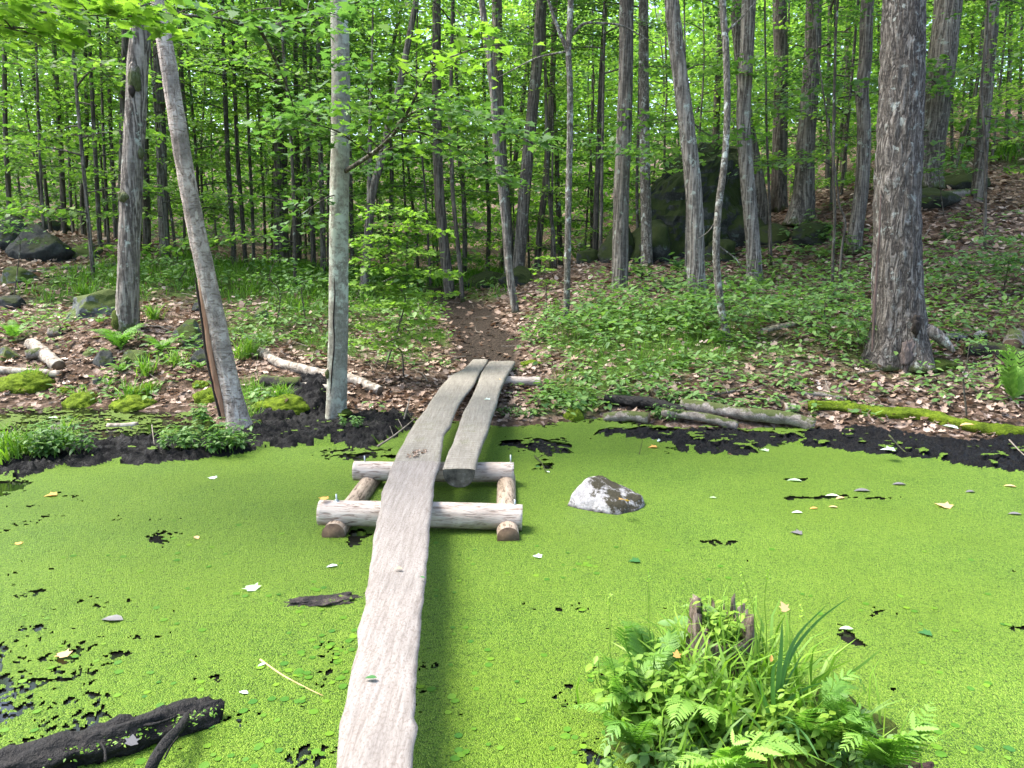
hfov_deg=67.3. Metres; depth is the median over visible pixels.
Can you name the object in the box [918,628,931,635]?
fallen leaf
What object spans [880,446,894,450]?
fallen leaf
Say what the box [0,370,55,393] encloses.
moss hummock
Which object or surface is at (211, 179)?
understory tree
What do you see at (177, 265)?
maple sapling
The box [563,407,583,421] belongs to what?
moss hummock
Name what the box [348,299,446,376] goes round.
maple sapling
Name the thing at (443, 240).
maple tree
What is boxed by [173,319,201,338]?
rock
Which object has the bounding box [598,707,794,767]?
herb clump
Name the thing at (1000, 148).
grass
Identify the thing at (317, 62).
young tree
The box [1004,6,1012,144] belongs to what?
young tree
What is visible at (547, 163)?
young tree
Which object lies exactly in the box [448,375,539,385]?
sill log
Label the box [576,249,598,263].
rock
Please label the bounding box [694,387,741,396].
log
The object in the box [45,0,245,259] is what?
understory tree
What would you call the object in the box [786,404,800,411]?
herb clump
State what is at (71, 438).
herb clump
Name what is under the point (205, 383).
moss hummock
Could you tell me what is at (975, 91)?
young tree
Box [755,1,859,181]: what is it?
understory tree
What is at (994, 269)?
maple sapling
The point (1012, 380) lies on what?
fern
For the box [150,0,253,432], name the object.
dead tree
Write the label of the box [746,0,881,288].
young tree
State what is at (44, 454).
herb clump
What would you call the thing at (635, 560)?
fallen leaf
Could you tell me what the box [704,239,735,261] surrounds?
rock
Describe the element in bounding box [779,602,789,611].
fallen leaf
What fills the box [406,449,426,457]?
leaf debris
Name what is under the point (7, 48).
understory tree
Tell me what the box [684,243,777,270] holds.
log
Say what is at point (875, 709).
grass tuft
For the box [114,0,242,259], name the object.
young tree
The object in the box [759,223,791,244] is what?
rock
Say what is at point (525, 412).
herb clump
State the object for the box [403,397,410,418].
stick
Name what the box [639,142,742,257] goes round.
rock ledge
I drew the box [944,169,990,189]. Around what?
rock
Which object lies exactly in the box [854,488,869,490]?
fallen leaf
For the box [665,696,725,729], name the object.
fern
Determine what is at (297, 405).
moss hummock
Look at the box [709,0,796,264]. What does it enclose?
young tree
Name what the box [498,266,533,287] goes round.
rock
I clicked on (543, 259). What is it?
maple sapling
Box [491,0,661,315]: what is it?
forked tree
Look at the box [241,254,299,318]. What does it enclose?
maple sapling
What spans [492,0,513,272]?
maple tree
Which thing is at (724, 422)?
log
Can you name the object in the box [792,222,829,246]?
rock
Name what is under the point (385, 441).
stick
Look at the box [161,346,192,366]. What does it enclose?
grass tuft
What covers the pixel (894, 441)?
stick
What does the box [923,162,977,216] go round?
maple sapling
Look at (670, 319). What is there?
fern
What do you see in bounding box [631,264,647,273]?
fern
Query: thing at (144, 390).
moss hummock
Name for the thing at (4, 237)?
rock
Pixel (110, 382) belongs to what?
fern
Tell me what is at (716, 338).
fern
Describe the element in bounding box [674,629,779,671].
herb clump
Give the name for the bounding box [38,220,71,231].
rock
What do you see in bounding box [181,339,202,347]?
rock
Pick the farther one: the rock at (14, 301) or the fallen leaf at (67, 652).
the rock at (14, 301)
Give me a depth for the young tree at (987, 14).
14.06 m
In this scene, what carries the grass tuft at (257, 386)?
on the ground at (498, 338)
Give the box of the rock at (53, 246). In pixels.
[5,224,74,261]
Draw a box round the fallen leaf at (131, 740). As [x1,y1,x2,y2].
[125,734,139,745]
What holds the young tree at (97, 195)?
on the ground at (498, 338)
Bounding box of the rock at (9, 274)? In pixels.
[0,266,37,283]
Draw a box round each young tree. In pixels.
[0,1,101,228]
[0,5,57,232]
[0,6,120,235]
[2,1,117,233]
[2,16,76,215]
[19,22,105,232]
[23,12,168,241]
[32,0,116,254]
[95,1,252,248]
[109,0,249,142]
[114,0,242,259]
[147,0,299,266]
[166,0,316,260]
[174,0,289,265]
[198,0,301,258]
[210,0,329,258]
[216,0,389,271]
[216,1,369,262]
[237,1,373,258]
[258,0,381,273]
[265,0,423,276]
[327,0,459,265]
[351,0,473,270]
[351,0,483,268]
[384,0,546,274]
[387,0,537,301]
[416,0,546,270]
[487,0,611,270]
[491,0,618,268]
[506,0,635,264]
[519,0,697,246]
[527,0,686,250]
[556,0,694,227]
[596,0,752,170]
[649,0,796,143]
[680,0,760,280]
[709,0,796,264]
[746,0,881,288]
[787,0,881,188]
[821,1,932,96]
[822,0,881,172]
[831,0,838,302]
[945,0,1023,250]
[950,86,953,164]
[952,0,1023,168]
[966,0,974,147]
[983,0,1023,134]
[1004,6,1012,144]
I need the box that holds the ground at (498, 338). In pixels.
[0,86,1023,440]
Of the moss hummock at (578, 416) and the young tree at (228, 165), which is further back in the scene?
the young tree at (228, 165)
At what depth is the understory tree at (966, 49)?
23.47 m
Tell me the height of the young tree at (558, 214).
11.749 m
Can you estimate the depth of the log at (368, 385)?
10.64 m
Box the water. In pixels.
[0,407,1023,767]
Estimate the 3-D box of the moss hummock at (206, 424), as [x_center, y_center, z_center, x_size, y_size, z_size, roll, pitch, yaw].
[-3.654,0.686,9.129,0.334,0.677,0.269,0,10,0]
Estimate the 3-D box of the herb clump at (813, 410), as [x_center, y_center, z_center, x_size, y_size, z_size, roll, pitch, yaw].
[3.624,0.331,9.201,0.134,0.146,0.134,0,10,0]
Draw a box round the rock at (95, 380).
[92,377,101,384]
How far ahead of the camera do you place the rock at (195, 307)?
13.72 m
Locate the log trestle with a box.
[316,455,522,540]
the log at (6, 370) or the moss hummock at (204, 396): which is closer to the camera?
the moss hummock at (204, 396)
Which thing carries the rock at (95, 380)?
on the ground at (498, 338)
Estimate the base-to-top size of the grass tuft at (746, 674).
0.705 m
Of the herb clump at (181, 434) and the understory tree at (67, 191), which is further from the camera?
the understory tree at (67, 191)
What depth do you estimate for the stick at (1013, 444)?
7.57 m
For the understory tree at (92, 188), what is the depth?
25.31 m
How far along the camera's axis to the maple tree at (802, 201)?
17.54 m
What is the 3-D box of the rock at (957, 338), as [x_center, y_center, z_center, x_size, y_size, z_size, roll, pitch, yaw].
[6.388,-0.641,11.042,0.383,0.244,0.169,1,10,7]
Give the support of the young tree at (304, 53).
on the ground at (498, 338)
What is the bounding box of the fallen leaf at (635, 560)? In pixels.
[628,557,639,561]
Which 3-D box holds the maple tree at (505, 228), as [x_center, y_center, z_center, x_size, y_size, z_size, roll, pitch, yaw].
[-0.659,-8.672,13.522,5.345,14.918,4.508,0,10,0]
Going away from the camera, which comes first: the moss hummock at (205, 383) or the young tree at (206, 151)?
the moss hummock at (205, 383)
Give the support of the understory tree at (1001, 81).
on the ground at (498, 338)
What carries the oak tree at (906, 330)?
on the ground at (498, 338)
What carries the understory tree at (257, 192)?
on the ground at (498, 338)
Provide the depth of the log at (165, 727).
3.07 m
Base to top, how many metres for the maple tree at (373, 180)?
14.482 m
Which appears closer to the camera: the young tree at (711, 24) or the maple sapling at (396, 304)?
the maple sapling at (396, 304)
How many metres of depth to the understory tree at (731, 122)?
27.33 m
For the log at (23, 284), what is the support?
on the ground at (498, 338)
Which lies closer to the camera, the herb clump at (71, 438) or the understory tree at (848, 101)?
the herb clump at (71, 438)
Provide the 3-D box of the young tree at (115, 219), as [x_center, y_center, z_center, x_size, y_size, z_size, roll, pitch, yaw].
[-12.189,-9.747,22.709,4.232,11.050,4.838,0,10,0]
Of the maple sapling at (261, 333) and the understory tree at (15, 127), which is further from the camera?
the understory tree at (15, 127)
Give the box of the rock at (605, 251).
[597,227,634,262]
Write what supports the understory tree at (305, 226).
on the ground at (498, 338)
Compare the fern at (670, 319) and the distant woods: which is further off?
the distant woods
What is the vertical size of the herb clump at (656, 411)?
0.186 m
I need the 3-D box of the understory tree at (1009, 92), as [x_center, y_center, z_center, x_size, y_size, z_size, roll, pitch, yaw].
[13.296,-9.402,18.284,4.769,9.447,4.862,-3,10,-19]
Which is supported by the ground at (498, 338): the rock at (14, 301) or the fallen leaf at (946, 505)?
the rock at (14, 301)
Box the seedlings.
[0,170,1023,420]
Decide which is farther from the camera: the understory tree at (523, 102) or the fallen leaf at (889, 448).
the understory tree at (523, 102)
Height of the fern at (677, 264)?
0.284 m
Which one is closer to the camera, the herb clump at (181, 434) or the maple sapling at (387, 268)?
the herb clump at (181, 434)
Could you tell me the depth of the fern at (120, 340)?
11.42 m
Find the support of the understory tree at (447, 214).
on the ground at (498, 338)
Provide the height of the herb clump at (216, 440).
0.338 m
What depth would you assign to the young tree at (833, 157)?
13.01 m
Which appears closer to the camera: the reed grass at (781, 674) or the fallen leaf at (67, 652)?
the reed grass at (781, 674)
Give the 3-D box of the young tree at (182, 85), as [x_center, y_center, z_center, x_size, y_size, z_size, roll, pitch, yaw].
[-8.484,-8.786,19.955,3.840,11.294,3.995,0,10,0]
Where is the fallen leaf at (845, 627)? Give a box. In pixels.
[839,626,852,628]
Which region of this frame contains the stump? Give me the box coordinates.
[686,593,754,679]
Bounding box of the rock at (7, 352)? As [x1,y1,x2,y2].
[0,346,19,360]
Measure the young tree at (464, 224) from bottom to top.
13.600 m
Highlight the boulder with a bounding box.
[568,475,644,514]
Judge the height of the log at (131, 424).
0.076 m
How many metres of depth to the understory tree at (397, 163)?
28.78 m
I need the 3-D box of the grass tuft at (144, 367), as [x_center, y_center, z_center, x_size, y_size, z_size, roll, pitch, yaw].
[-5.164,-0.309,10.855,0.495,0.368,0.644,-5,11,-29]
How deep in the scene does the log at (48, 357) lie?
11.15 m
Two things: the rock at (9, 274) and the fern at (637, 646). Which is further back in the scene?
the rock at (9, 274)
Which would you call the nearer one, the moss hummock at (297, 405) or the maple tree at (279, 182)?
the moss hummock at (297, 405)
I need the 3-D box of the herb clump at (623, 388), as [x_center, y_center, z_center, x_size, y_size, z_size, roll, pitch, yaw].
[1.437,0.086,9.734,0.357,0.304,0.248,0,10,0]
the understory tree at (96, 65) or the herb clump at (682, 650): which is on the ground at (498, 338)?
the understory tree at (96, 65)
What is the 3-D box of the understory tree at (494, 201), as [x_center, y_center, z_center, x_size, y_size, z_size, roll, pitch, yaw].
[0.556,-7.359,21.351,4.716,8.976,4.494,2,10,9]
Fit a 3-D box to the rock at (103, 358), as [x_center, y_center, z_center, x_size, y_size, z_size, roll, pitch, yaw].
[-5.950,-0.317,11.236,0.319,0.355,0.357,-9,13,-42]
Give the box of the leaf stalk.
[259,659,322,695]
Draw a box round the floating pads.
[0,520,1023,767]
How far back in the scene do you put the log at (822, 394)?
9.53 m
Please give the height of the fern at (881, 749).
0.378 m
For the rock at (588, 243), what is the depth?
37.04 m
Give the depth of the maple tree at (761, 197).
18.72 m
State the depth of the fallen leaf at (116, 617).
4.25 m
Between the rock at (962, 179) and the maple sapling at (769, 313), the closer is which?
the maple sapling at (769, 313)
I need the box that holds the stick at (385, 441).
[377,416,416,446]
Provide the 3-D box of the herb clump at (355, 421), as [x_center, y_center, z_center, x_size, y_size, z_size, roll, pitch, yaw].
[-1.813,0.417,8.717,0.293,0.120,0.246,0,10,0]
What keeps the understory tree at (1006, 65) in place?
on the ground at (498, 338)
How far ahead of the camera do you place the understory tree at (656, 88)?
28.67 m
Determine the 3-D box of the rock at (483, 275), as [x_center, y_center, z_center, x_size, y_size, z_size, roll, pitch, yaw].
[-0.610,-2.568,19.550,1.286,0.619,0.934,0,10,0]
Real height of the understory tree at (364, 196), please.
10.382 m
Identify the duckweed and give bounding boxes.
[0,406,1023,767]
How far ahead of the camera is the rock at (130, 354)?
11.14 m
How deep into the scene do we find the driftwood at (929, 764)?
3.01 m
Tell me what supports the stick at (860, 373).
on the ground at (498, 338)
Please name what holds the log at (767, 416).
on the ground at (498, 338)
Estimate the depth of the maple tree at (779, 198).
19.54 m
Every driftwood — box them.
[283,591,362,606]
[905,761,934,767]
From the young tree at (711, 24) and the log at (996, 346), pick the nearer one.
the log at (996, 346)
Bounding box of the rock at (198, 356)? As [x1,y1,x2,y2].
[189,348,205,364]
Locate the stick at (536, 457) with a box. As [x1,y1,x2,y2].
[534,453,546,471]
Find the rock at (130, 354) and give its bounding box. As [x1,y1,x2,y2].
[119,349,147,365]
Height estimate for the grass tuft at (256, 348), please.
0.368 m
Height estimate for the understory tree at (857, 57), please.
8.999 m
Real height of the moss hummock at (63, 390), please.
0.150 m
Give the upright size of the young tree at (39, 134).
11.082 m
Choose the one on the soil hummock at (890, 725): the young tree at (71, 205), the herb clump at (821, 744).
the herb clump at (821, 744)
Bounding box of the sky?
[0,0,1023,142]
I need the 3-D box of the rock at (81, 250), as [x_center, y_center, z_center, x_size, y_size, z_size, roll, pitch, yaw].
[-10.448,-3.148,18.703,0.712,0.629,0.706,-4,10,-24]
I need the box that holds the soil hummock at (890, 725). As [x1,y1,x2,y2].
[605,683,921,767]
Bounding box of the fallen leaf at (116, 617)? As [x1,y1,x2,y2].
[101,614,122,619]
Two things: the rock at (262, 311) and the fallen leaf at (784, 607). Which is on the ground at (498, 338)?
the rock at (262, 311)
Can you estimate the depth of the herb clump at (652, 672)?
3.09 m
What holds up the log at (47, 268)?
on the ground at (498, 338)
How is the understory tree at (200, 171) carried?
on the ground at (498, 338)
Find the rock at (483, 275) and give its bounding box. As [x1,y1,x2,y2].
[464,271,502,288]
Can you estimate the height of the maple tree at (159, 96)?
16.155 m
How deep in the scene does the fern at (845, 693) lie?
2.89 m
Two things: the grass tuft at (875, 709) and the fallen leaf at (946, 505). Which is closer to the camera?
the grass tuft at (875, 709)
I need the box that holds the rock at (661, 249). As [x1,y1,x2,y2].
[631,219,670,263]
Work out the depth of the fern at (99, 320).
12.34 m
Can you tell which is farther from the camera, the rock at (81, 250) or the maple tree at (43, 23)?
the rock at (81, 250)
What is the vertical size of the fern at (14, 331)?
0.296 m
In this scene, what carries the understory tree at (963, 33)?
on the ground at (498, 338)
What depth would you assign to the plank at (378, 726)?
3.44 m
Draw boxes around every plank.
[336,461,440,767]
[394,359,487,475]
[443,361,514,486]
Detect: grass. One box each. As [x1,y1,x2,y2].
[2,138,1023,411]
[606,566,833,724]
[753,596,850,757]
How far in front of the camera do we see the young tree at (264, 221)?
24.97 m
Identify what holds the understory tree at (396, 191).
on the ground at (498, 338)
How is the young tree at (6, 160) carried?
on the ground at (498, 338)
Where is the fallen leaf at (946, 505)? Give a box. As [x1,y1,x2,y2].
[935,501,952,507]
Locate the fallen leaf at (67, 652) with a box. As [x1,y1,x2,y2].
[57,648,71,657]
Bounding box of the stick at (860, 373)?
[841,370,879,386]
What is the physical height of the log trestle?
0.341 m
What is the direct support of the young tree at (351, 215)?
on the ground at (498, 338)
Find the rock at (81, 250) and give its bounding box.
[72,241,98,259]
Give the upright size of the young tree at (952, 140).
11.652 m
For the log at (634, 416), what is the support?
on the ground at (498, 338)
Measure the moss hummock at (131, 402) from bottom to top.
0.412 m
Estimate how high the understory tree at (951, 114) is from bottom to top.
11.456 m
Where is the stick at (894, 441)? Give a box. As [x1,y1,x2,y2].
[888,434,907,453]
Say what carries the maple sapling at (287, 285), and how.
on the ground at (498, 338)
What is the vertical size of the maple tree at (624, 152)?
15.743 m
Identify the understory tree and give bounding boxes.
[0,0,215,248]
[0,1,114,227]
[0,2,61,232]
[0,9,210,279]
[0,22,79,219]
[0,40,105,220]
[0,55,35,206]
[0,73,68,174]
[4,16,119,233]
[20,6,222,246]
[27,34,171,236]
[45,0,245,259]
[75,38,208,241]
[95,0,290,233]
[100,6,290,222]
[149,0,288,250]
[154,0,390,284]
[195,1,349,256]
[220,0,449,246]
[230,0,426,266]
[236,46,374,258]
[261,12,412,250]
[312,7,452,263]
[330,4,517,286]
[350,1,524,271]
[364,39,489,267]
[378,74,497,267]
[444,5,571,261]
[446,8,580,248]
[447,2,611,268]
[465,0,635,268]
[515,11,639,248]
[521,7,661,254]
[522,14,656,239]
[576,35,711,226]
[583,6,733,230]
[632,0,772,206]
[660,57,767,190]
[685,0,881,187]
[732,0,970,210]
[733,0,876,157]
[751,0,952,194]
[754,0,926,173]
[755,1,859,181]
[793,3,880,171]
[794,0,1006,152]
[830,0,1023,161]
[872,0,1023,147]
[926,0,1023,138]
[926,0,1023,162]
[948,1,1023,127]
[957,42,1023,173]
[962,7,1023,115]
[989,20,1023,179]
[990,0,1023,136]
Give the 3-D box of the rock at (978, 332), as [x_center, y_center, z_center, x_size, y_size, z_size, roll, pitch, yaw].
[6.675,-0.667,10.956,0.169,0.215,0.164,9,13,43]
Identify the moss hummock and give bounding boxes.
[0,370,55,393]
[56,387,68,393]
[61,391,99,407]
[108,394,156,411]
[129,384,156,395]
[192,380,209,388]
[192,387,214,404]
[192,418,213,427]
[250,393,309,414]
[520,360,541,365]
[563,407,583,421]
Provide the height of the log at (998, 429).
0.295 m
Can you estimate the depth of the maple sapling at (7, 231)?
14.27 m
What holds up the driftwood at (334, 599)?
in the water
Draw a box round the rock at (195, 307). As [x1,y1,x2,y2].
[192,302,198,310]
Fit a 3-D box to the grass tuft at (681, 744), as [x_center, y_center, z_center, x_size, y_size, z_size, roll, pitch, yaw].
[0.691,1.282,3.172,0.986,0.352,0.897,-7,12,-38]
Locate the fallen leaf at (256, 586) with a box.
[242,582,260,590]
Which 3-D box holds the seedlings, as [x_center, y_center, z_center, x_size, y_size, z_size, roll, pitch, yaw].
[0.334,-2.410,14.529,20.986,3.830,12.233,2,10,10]
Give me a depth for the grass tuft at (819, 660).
3.36 m
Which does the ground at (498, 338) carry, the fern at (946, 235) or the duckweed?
the fern at (946, 235)
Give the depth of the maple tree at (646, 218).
16.85 m
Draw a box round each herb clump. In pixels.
[0,416,97,455]
[28,433,63,457]
[156,421,197,449]
[182,417,259,453]
[188,403,210,419]
[230,433,260,447]
[338,415,363,427]
[496,404,541,417]
[575,380,597,398]
[585,639,744,747]
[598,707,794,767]
[613,379,637,395]
[646,403,684,420]
[657,604,717,651]
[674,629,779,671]
[693,595,746,643]
[700,668,861,767]
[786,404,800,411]
[803,708,918,767]
[810,406,818,416]
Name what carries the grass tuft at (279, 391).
on the ground at (498, 338)
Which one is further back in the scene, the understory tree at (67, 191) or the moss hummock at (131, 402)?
the understory tree at (67, 191)
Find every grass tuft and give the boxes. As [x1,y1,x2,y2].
[0,422,49,464]
[9,362,52,379]
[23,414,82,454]
[61,380,86,393]
[70,280,93,296]
[101,375,152,398]
[133,350,163,376]
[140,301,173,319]
[140,379,167,394]
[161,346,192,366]
[231,334,265,357]
[232,337,258,359]
[245,377,265,393]
[248,325,275,343]
[248,400,264,416]
[266,381,302,397]
[562,621,795,767]
[570,590,856,767]
[667,586,783,672]
[685,616,881,722]
[738,653,958,767]
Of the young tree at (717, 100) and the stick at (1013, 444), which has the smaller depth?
the stick at (1013, 444)
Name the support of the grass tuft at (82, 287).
on the ground at (498, 338)
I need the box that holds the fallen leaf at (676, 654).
[673,650,680,657]
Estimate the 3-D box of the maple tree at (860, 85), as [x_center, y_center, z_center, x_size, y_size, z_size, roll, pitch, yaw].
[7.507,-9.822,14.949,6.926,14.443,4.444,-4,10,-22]
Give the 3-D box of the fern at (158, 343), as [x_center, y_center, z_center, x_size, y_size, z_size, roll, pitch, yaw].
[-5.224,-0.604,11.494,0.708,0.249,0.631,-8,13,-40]
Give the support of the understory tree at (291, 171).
on the ground at (498, 338)
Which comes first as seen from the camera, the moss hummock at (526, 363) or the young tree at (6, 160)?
the moss hummock at (526, 363)
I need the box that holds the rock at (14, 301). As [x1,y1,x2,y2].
[0,295,25,309]
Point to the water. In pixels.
(354, 537)
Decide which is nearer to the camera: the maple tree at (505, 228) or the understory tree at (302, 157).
the maple tree at (505, 228)
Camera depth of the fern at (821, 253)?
16.21 m
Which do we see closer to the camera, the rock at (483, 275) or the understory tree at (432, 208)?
the rock at (483, 275)
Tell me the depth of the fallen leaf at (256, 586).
4.63 m
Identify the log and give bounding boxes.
[0,366,63,377]
[0,696,224,767]
[8,275,75,294]
[24,338,65,369]
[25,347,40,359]
[27,262,116,271]
[47,327,63,336]
[106,422,138,427]
[256,347,383,394]
[259,375,301,388]
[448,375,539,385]
[603,410,650,423]
[604,394,686,410]
[661,408,738,429]
[680,398,816,429]
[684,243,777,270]
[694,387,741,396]
[757,320,800,332]
[782,403,797,412]
[796,390,847,399]
[808,400,1023,435]
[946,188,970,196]
[961,341,1023,364]
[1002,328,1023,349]
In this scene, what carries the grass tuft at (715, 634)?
on the stump
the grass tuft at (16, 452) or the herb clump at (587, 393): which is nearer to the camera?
the grass tuft at (16, 452)
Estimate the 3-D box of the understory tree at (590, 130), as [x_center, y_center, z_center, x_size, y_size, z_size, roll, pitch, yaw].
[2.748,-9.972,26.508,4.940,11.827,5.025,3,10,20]
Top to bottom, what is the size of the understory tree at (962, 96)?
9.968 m
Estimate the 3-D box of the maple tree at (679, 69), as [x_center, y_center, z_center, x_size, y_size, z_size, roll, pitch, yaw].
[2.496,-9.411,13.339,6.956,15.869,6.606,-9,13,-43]
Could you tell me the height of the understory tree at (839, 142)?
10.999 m
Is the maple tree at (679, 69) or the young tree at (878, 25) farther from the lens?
the young tree at (878, 25)
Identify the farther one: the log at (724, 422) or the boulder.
the log at (724, 422)
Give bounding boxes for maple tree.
[0,0,379,156]
[111,3,150,333]
[118,0,128,224]
[142,91,151,252]
[153,40,170,258]
[238,0,563,419]
[273,0,289,263]
[298,0,436,296]
[432,0,455,298]
[456,0,518,312]
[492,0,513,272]
[513,0,546,268]
[573,0,672,290]
[599,0,787,301]
[639,0,652,265]
[694,0,756,341]
[712,0,848,225]
[730,0,767,224]
[736,0,762,284]
[770,0,787,213]
[775,0,878,254]
[872,0,1011,189]
[923,0,1023,201]
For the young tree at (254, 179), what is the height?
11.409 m
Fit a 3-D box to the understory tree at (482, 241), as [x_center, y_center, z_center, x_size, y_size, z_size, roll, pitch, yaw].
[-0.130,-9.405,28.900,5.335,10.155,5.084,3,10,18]
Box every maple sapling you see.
[0,217,45,294]
[140,256,220,285]
[232,330,272,344]
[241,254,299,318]
[275,274,328,316]
[328,203,465,369]
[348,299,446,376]
[529,255,566,318]
[698,294,790,335]
[735,156,789,258]
[797,281,867,341]
[824,304,876,355]
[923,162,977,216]
[924,255,1023,294]
[948,337,989,418]
[960,234,1023,295]
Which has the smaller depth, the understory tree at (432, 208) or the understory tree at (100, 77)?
the understory tree at (100, 77)
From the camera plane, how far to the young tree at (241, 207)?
21.12 m
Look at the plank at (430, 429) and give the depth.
7.79 m
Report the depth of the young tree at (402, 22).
21.88 m
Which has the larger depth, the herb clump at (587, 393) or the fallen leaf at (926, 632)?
the herb clump at (587, 393)
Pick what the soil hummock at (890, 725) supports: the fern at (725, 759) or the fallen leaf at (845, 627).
the fern at (725, 759)
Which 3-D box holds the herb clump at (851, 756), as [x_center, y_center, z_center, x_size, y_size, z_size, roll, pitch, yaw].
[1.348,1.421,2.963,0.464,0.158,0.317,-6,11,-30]
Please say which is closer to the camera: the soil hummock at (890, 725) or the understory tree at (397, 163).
the soil hummock at (890, 725)
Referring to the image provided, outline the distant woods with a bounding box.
[0,0,1023,269]
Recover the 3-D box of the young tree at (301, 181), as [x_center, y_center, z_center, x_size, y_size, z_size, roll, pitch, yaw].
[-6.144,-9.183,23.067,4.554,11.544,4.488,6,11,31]
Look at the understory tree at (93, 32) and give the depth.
21.36 m
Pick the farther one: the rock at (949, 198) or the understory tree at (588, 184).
the understory tree at (588, 184)
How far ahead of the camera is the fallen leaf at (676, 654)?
3.23 m
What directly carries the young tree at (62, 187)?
on the ground at (498, 338)
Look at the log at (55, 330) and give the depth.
12.02 m
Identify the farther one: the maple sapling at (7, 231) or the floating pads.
the maple sapling at (7, 231)
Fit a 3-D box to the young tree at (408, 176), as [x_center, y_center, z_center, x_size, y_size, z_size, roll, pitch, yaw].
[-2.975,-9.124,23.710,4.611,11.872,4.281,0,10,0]
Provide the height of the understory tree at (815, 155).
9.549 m
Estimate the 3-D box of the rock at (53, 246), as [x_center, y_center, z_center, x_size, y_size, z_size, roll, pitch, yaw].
[-11.184,-3.188,18.391,1.548,1.287,1.326,0,10,0]
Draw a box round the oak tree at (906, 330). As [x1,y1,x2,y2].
[860,0,957,373]
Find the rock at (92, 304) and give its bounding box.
[66,289,115,319]
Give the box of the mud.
[0,366,1023,478]
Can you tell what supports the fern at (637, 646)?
on the soil hummock at (890, 725)
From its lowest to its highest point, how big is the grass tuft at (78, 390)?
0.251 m
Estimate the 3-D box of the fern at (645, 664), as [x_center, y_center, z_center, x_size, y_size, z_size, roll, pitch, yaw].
[0.487,1.174,3.166,0.271,0.477,0.614,7,12,36]
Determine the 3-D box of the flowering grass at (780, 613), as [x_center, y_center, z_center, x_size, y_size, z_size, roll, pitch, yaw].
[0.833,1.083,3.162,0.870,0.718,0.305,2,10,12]
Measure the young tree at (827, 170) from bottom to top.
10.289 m
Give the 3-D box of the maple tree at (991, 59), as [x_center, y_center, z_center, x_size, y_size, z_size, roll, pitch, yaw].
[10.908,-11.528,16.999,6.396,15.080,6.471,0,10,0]
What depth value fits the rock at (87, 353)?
11.40 m
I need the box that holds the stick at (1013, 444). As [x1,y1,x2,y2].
[1008,439,1023,454]
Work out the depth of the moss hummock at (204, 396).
10.07 m
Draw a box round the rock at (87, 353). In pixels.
[82,347,97,356]
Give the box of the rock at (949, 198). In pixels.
[921,187,961,209]
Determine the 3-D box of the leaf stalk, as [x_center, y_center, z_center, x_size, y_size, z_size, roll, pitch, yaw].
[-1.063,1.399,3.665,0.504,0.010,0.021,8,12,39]
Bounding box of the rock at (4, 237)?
[0,216,28,249]
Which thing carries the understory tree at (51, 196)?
on the ground at (498, 338)
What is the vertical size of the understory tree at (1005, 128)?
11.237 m
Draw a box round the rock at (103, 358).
[92,350,114,366]
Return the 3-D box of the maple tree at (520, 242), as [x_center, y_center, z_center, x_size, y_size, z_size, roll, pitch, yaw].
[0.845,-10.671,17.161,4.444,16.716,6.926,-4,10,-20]
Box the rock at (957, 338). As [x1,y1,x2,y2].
[946,331,968,339]
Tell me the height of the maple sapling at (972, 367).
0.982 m
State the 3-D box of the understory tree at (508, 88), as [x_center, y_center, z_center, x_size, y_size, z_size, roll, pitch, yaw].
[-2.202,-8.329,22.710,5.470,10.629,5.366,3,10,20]
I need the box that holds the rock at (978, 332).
[973,330,986,338]
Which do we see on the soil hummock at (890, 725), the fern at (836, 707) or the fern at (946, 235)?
the fern at (836, 707)
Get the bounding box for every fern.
[0,319,42,338]
[17,277,33,283]
[83,322,151,349]
[89,315,108,322]
[97,378,121,384]
[105,363,133,371]
[139,335,185,351]
[181,333,200,340]
[192,361,204,367]
[566,702,661,762]
[588,619,680,712]
[592,621,679,714]
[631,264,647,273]
[652,280,674,288]
[657,258,684,269]
[664,316,692,328]
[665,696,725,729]
[669,729,816,767]
[705,329,726,343]
[786,680,868,742]
[808,248,827,255]
[819,669,873,743]
[835,698,951,767]
[939,230,958,237]
[981,344,1023,399]
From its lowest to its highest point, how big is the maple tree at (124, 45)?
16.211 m
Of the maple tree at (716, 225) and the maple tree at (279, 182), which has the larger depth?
the maple tree at (279, 182)
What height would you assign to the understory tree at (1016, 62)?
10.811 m
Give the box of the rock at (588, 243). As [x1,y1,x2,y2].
[576,235,589,248]
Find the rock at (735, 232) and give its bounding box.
[727,205,765,246]
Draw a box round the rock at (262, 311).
[253,307,268,317]
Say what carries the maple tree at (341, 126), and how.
on the ground at (498, 338)
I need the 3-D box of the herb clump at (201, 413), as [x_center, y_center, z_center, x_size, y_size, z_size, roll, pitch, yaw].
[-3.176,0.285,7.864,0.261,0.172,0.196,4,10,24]
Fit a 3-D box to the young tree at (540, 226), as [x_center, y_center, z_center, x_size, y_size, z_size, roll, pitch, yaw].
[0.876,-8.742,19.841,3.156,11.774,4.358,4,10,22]
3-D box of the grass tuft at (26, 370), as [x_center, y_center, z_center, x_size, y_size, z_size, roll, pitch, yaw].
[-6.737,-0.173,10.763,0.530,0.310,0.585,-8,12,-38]
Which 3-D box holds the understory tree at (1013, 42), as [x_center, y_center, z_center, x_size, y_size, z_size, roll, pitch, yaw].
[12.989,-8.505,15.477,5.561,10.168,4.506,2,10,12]

